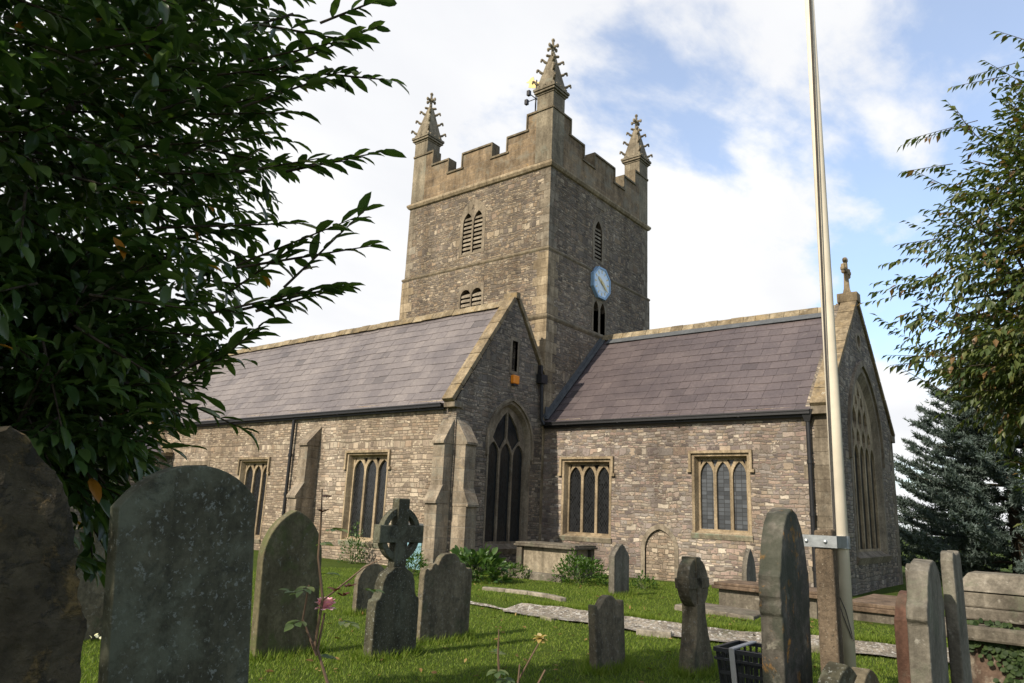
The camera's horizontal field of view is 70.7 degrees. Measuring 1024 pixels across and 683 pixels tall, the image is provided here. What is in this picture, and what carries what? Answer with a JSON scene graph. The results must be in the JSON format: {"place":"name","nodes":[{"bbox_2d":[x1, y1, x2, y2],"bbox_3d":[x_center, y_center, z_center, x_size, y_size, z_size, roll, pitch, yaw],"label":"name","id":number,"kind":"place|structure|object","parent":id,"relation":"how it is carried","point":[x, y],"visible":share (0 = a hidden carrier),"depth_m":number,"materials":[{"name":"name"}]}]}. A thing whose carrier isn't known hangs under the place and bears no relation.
{"place":"outdoors","nodes":[
{"label":"outdoors","id":0,"kind":"place"},
{"bbox_2d":[70,38,902,595],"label":"church","id":1,"kind":"structure","parent":0,"point":[608,424],"depth_m":22.07,"materials":[{"name":"stone"}]},
{"bbox_2d":[182,461,209,465],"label":"window","id":2,"kind":"structure","parent":1,"relation":"in","point":[207,463],"depth_m":27.56,"materials":[{"name":"grey stone"}]},
{"bbox_2d":[236,457,270,543],"bbox_3d":[-8.968,5.457,24.958,2.010,2.850,0.341,-8,-17,38],"label":"window","id":3,"kind":"structure","parent":1,"relation":"in","point":[253,472],"depth_m":25.12,"materials":[{"name":"stone"}]},
{"bbox_2d":[338,449,391,547],"bbox_3d":[-4.294,4.630,21.365,2.110,2.780,0.341,-8,-17,38],"label":"window","id":4,"kind":"structure","parent":1,"relation":"in","point":[364,502],"depth_m":21.59,"materials":[{"name":"stone"}]},
{"bbox_2d":[407,523,422,569],"bbox_3d":[-2.716,5.598,19.633,0.970,1.280,0.120,-8,-17,38],"label":"door","id":5,"kind":"structure","parent":1,"relation":"in","point":[419,544],"depth_m":19.44,"materials":[{"name":"blue paint"}]},
{"bbox_2d":[458,282,483,308],"bbox_3d":[-1.386,-1.627,26.074,1.200,1.300,0.315,-8,-17,38],"label":"belfry window","id":6,"kind":"structure","parent":1,"relation":"in","point":[479,295],"depth_m":26.00,"materials":[{"name":"grey stone"}]},
{"bbox_2d":[458,199,485,257],"bbox_3d":[-1.364,-4.226,26.843,1.240,2.210,0.315,-8,-17,38],"label":"belfry window","id":7,"kind":"structure","parent":1,"relation":"in","point":[479,206],"depth_m":26.77,"materials":[{"name":"grey stone"}]},
{"bbox_2d":[482,398,533,554],"bbox_3d":[-0.153,3.899,21.209,0.306,4.510,2.180,-8,-17,38],"label":"window","id":8,"kind":"structure","parent":1,"relation":"in","point":[509,450],"depth_m":21.38,"materials":[{"name":"grey stone"}]},
{"bbox_2d":[509,336,519,375],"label":"slit window","id":9,"kind":"structure","parent":1,"relation":"in","point":[512,338],"depth_m":22.04,"materials":[{"name":"grey stone"}]},
{"bbox_2d":[511,375,518,385],"bbox_3d":[0.092,1.183,21.788,0.137,0.320,0.280,-8,-17,38],"label":"alarm box","id":10,"kind":"object","parent":1,"relation":"attached to","point":[514,380],"visible":1,"depth_m":21.70,"materials":[{"name":"orange plastic"}]},
{"bbox_2d":[524,77,538,110],"bbox_3d":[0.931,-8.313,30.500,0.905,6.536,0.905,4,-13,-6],"label":"weathervane","id":11,"kind":"object","parent":1,"relation":"on","point":[526,102],"visible":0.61,"depth_m":31.19,"materials":[{"name":"metal"}]},
{"bbox_2d":[558,456,614,543],"bbox_3d":[2.246,4.671,21.421,1.980,2.455,0.341,-8,-17,38],"label":"window","id":12,"kind":"structure","parent":1,"relation":"in","point":[586,481],"depth_m":21.53,"materials":[{"name":"stone"}]},
{"bbox_2d":[592,214,603,265],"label":"belfry window","id":13,"kind":"structure","parent":1,"relation":"in","point":[597,219],"depth_m":26.98,"materials":[{"name":"grey stone"}]},
{"bbox_2d":[591,296,606,335],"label":"belfry window","id":14,"kind":"structure","parent":1,"relation":"in","point":[594,299],"depth_m":26.28,"materials":[{"name":"grey stone"}]},
{"bbox_2d":[591,266,610,300],"bbox_3d":[3.262,-2.132,26.489,0.190,1.183,1.183,-8,-17,38],"label":"tower clock","id":15,"kind":"object","parent":1,"relation":"attached to","point":[600,284],"visible":1,"depth_m":26.39,"materials":[{"name":"blue metal"}]},
{"bbox_2d":[641,524,678,581],"bbox_3d":[4.044,5.783,19.609,1.120,1.600,0.170,-8,-17,38],"label":"blocked doorway","id":16,"kind":"structure","parent":1,"relation":"in","point":[661,552],"depth_m":19.61,"materials":[{"name":"grey stone"}]},
{"bbox_2d":[686,450,754,541],"bbox_3d":[5.517,4.019,18.926,1.840,2.285,0.341,-8,-17,38],"label":"window","id":17,"kind":"structure","parent":1,"relation":"in","point":[721,481],"depth_m":19.01,"materials":[{"name":"stone"}]},
{"bbox_2d":[848,360,891,564],"bbox_3d":[9.856,3.272,20.156,0.326,5.600,3.840,-8,-17,38],"label":"window","id":18,"kind":"structure","parent":1,"relation":"in","point":[865,433],"depth_m":20.58,"materials":[{"name":"grey stone"}]},
{"bbox_2d":[0,0,1023,535],"label":"sky","id":19,"kind":"structure","parent":0,"point":[718,89],"materials":[{"name":"blue"}]},
{"bbox_2d":[80,536,1012,682],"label":"lawn","id":20,"kind":"structure","parent":0,"point":[891,590],"depth_m":9.72,"materials":[{"name":"green plant"}]},
{"bbox_2d":[0,426,87,682],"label":"headstone","id":21,"kind":"object","parent":20,"relation":"on","point":[43,625],"visible":1,"depth_m":2.14,"materials":[{"name":"stone"}]},
{"bbox_2d":[74,527,105,640],"bbox_3d":[-5.304,2.993,8.863,0.110,1.420,0.840,-8,-17,38],"label":"headstone","id":22,"kind":"object","parent":20,"relation":"on","point":[90,596],"depth_m":8.89,"materials":[{"name":"grey stone"}]},
{"bbox_2d":[98,465,255,682],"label":"headstone","id":23,"kind":"object","parent":20,"relation":"on","point":[178,585],"visible":1,"depth_m":3.07,"materials":[{"name":"grey stone"}]},
{"bbox_2d":[0,0,408,587],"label":"laurel tree","id":24,"kind":"object","parent":20,"relation":"on","point":[78,357],"visible":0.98,"depth_m":3.87,"materials":[{"name":"green plant"}]},
{"bbox_2d":[249,510,321,659],"bbox_3d":[-2.659,2.889,8.585,0.120,1.717,0.830,-7,-13,38],"label":"headstone","id":25,"kind":"object","parent":20,"relation":"on","point":[287,555],"visible":0.79,"depth_m":8.50,"materials":[{"name":"grey stone"}]},
{"bbox_2d":[279,489,383,682],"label":"rose bush","id":26,"kind":"object","parent":20,"relation":"on","point":[324,603],"visible":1,"depth_m":2.58,"materials":[{"name":"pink plant"}]},
{"bbox_2d":[337,521,369,564],"bbox_3d":[-4.508,5.712,20.486,1.171,1.192,0.752,-8,-17,38],"label":"shrub","id":27,"kind":"object","parent":20,"relation":"on","point":[358,545],"visible":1,"depth_m":20.38,"materials":[{"name":"green plant"}]},
{"bbox_2d":[352,563,383,613],"bbox_3d":[-2.382,4.188,12.155,0.100,0.860,0.660,-8,-17,38],"label":"headstone","id":28,"kind":"object","parent":20,"relation":"on","point":[365,578],"visible":0.52,"depth_m":12.00,"materials":[{"name":"grey stone"}]},
{"bbox_2d":[363,498,423,659],"bbox_3d":[-1.423,2.891,8.821,0.150,1.900,0.740,-8,-17,38],"label":"cross headstone","id":29,"kind":"object","parent":20,"relation":"on","point":[391,617],"visible":0.98,"depth_m":8.74,"materials":[{"name":"grey stone"}]},
{"bbox_2d":[406,546,428,576],"bbox_3d":[-2.428,5.344,17.541,1.120,0.751,1.088,4,-13,-7],"label":"shrub","id":30,"kind":"object","parent":20,"relation":"on","point":[414,566],"visible":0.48,"depth_m":17.50,"materials":[{"name":"green plant"}]},
{"bbox_2d":[417,553,471,643],"bbox_3d":[-0.930,3.559,10.006,0.100,1.210,0.980,-8,-18,38],"label":"headstone","id":31,"kind":"object","parent":20,"relation":"on","point":[444,589],"visible":0.91,"depth_m":9.94,"materials":[{"name":"grey stone"}]},
{"bbox_2d":[450,543,512,583],"bbox_3d":[-0.890,5.213,17.028,1.539,0.958,1.889,7,-14,-18],"label":"shrub","id":32,"kind":"object","parent":20,"relation":"on","point":[472,558],"visible":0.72,"depth_m":16.70,"materials":[{"name":"green plant"}]},
{"bbox_2d":[483,559,531,577],"bbox_3d":[-0.144,5.774,18.346,1.640,0.515,0.917,-8,-17,38],"label":"shrub","id":33,"kind":"object","parent":20,"relation":"on","point":[518,568],"visible":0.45,"depth_m":18.09,"materials":[{"name":"green plant"}]},
{"bbox_2d":[485,629,547,682],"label":"rose bush","id":34,"kind":"object","parent":20,"relation":"on","point":[539,637],"visible":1,"depth_m":2.59,"materials":[{"name":"green plant"}]},
{"bbox_2d":[482,587,565,601],"bbox_3d":[0.279,5.074,14.484,2.123,0.100,0.388,-9,-17,40],"label":"grave edging","id":35,"kind":"object","parent":20,"relation":"on","point":[545,595],"visible":0.66,"depth_m":14.54,"materials":[{"name":"stone"}]},
{"bbox_2d":[497,567,564,582],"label":"grave kerb","id":36,"kind":"structure","parent":20,"relation":"on","point":[540,576],"depth_m":17.81,"materials":[{"name":"stone"}]},
{"bbox_2d":[514,541,597,579],"bbox_3d":[1.151,5.880,19.366,2.000,0.894,1.100,-8,-17,38],"label":"chest tomb","id":37,"kind":"object","parent":20,"relation":"on","point":[540,556],"visible":0.58,"depth_m":19.10,"materials":[{"name":"stone"}]},
{"bbox_2d":[547,548,608,584],"bbox_3d":[1.739,5.428,17.365,1.739,0.848,1.343,-8,-17,38],"label":"shrub","id":38,"kind":"object","parent":20,"relation":"on","point":[583,565],"visible":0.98,"depth_m":17.32,"materials":[{"name":"green plant"}]},
{"bbox_2d":[260,580,896,682],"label":"fallen leaves","id":39,"kind":"object","parent":20,"relation":"on","point":[420,669],"visible":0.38,"depth_m":9.30,"materials":[{"name":"brown plant"}]},
{"bbox_2d":[588,595,624,670],"bbox_3d":[1.127,3.466,8.546,0.100,0.880,0.670,-10,-17,37],"label":"headstone","id":40,"kind":"object","parent":20,"relation":"on","point":[606,629],"visible":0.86,"depth_m":8.47,"materials":[{"name":"grey stone"}]},
{"bbox_2d":[609,544,628,594],"bbox_3d":[2.257,4.839,15.209,0.140,1.107,0.620,-8,-17,38],"label":"headstone","id":41,"kind":"object","parent":20,"relation":"on","point":[619,568],"visible":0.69,"depth_m":15.11,"materials":[{"name":"grey stone"}]},
{"bbox_2d":[629,570,659,589],"bbox_3d":[3.087,5.599,16.939,0.614,0.473,0.791,14,-17,-39],"label":"shrub","id":42,"kind":"object","parent":20,"relation":"on","point":[638,584],"visible":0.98,"depth_m":16.94,"materials":[{"name":"green plant"}]},
{"bbox_2d":[540,615,819,652],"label":"kerb","id":43,"kind":"structure","parent":20,"relation":"on","point":[656,632],"depth_m":10.96,"materials":[{"name":"stone"}]},
{"bbox_2d":[675,556,714,676],"bbox_3d":[2.202,3.295,8.671,0.222,1.360,0.669,-8,-17,38],"label":"cross headstone","id":44,"kind":"object","parent":20,"relation":"on","point":[692,582],"visible":0.94,"depth_m":8.54,"materials":[{"name":"grey stone"}]},
{"bbox_2d":[674,603,760,619],"bbox_3d":[3.811,4.921,13.099,1.686,0.170,0.938,-10,-18,43],"label":"ledger stone","id":45,"kind":"object","parent":20,"relation":"on","point":[730,611],"visible":0.31,"depth_m":12.79,"materials":[{"name":"grey stone"}]},
{"bbox_2d":[713,640,762,682],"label":"plastic crate","id":46,"kind":"object","parent":20,"relation":"on","point":[731,669],"visible":0.59,"depth_m":6.82,"materials":[{"name":"black plastic"}]},
{"bbox_2d":[742,548,755,581],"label":"headstone","id":47,"kind":"object","parent":20,"relation":"on","point":[748,569],"visible":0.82,"depth_m":15.52,"materials":[{"name":"grey stone"}]},
{"bbox_2d":[712,580,817,618],"bbox_3d":[4.956,4.900,13.687,2.020,0.519,1.000,-8,-17,38],"label":"chest tomb","id":48,"kind":"object","parent":20,"relation":"on","point":[739,594],"visible":0.47,"depth_m":13.65,"materials":[{"name":"stone"}]},
{"bbox_2d":[758,508,812,682],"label":"headstone","id":49,"kind":"object","parent":20,"relation":"on","point":[783,584],"visible":1,"depth_m":4.98,"materials":[{"name":"grey stone"}]},
{"bbox_2d":[802,0,855,667],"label":"flagpole","id":50,"kind":"object","parent":20,"relation":"on","point":[840,541],"visible":0.91,"depth_m":8.13,"materials":[{"name":"beige paint"}]},
{"bbox_2d":[814,529,843,671],"bbox_3d":[3.252,2.854,7.380,0.190,1.818,0.190,-8,-17,38],"label":"pebbly post","id":51,"kind":"object","parent":20,"relation":"on","point":[829,614],"visible":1,"depth_m":7.35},
{"bbox_2d":[818,661,856,682],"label":"headstone","id":52,"kind":"object","parent":20,"relation":"on","point":[833,672],"visible":0.98,"depth_m":4.68,"materials":[{"name":"grey stone"}]},
{"bbox_2d":[852,667,878,682],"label":"headstone","id":53,"kind":"object","parent":20,"relation":"on","point":[864,675],"visible":0.77,"depth_m":4.78,"materials":[{"name":"beige stone"}]},
{"bbox_2d":[852,594,944,623],"bbox_3d":[7.185,5.029,13.480,1.320,0.350,2.320,-8,-17,38],"label":"chest tomb","id":54,"kind":"object","parent":20,"relation":"on","point":[878,608],"visible":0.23,"depth_m":12.81,"materials":[{"name":"stone"}]},
{"bbox_2d":[894,590,910,682],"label":"headstone","id":55,"kind":"object","parent":20,"relation":"on","point":[901,640],"visible":0.35,"depth_m":5.34,"materials":[{"name":"red stone"}]},
{"bbox_2d":[905,563,909,587],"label":"headstone","id":56,"kind":"object","parent":20,"relation":"on","point":[907,568],"visible":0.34,"depth_m":14.79,"materials":[{"name":"grey stone"}]},
{"bbox_2d":[906,559,948,682],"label":"headstone","id":57,"kind":"object","parent":20,"relation":"on","point":[927,644],"visible":1,"depth_m":4.80,"materials":[{"name":"grey stone"}]},
{"bbox_2d":[857,31,1023,528],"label":"cherry tree","id":58,"kind":"object","parent":20,"relation":"on","point":[1004,349],"visible":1,"depth_m":9.79,"materials":[{"name":"green plant"}]},
{"bbox_2d":[940,550,972,682],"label":"headstone","id":59,"kind":"object","parent":20,"relation":"on","point":[956,622],"visible":1,"depth_m":5.42,"materials":[{"name":"grey stone"}]},
{"bbox_2d":[893,323,1023,576],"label":"cedar tree","id":60,"kind":"object","parent":20,"relation":"on","point":[977,534],"visible":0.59,"depth_m":25.26,"materials":[{"name":"green plant"}]},
{"bbox_2d":[945,571,1023,682],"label":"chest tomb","id":61,"kind":"object","parent":20,"relation":"on","point":[993,596],"visible":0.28,"depth_m":7.91,"materials":[{"name":"stone"}]},
{"bbox_2d":[967,618,1023,682],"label":"ivy","id":62,"kind":"object","parent":61,"relation":"attached to","point":[1012,661],"visible":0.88,"depth_m":7.71,"materials":[{"name":"green plant"}]},
{"bbox_2d":[470,601,948,661],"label":"path","id":63,"kind":"structure","parent":0,"point":[727,635],"depth_m":11.37,"materials":[{"name":"grey stone"}]}
]}

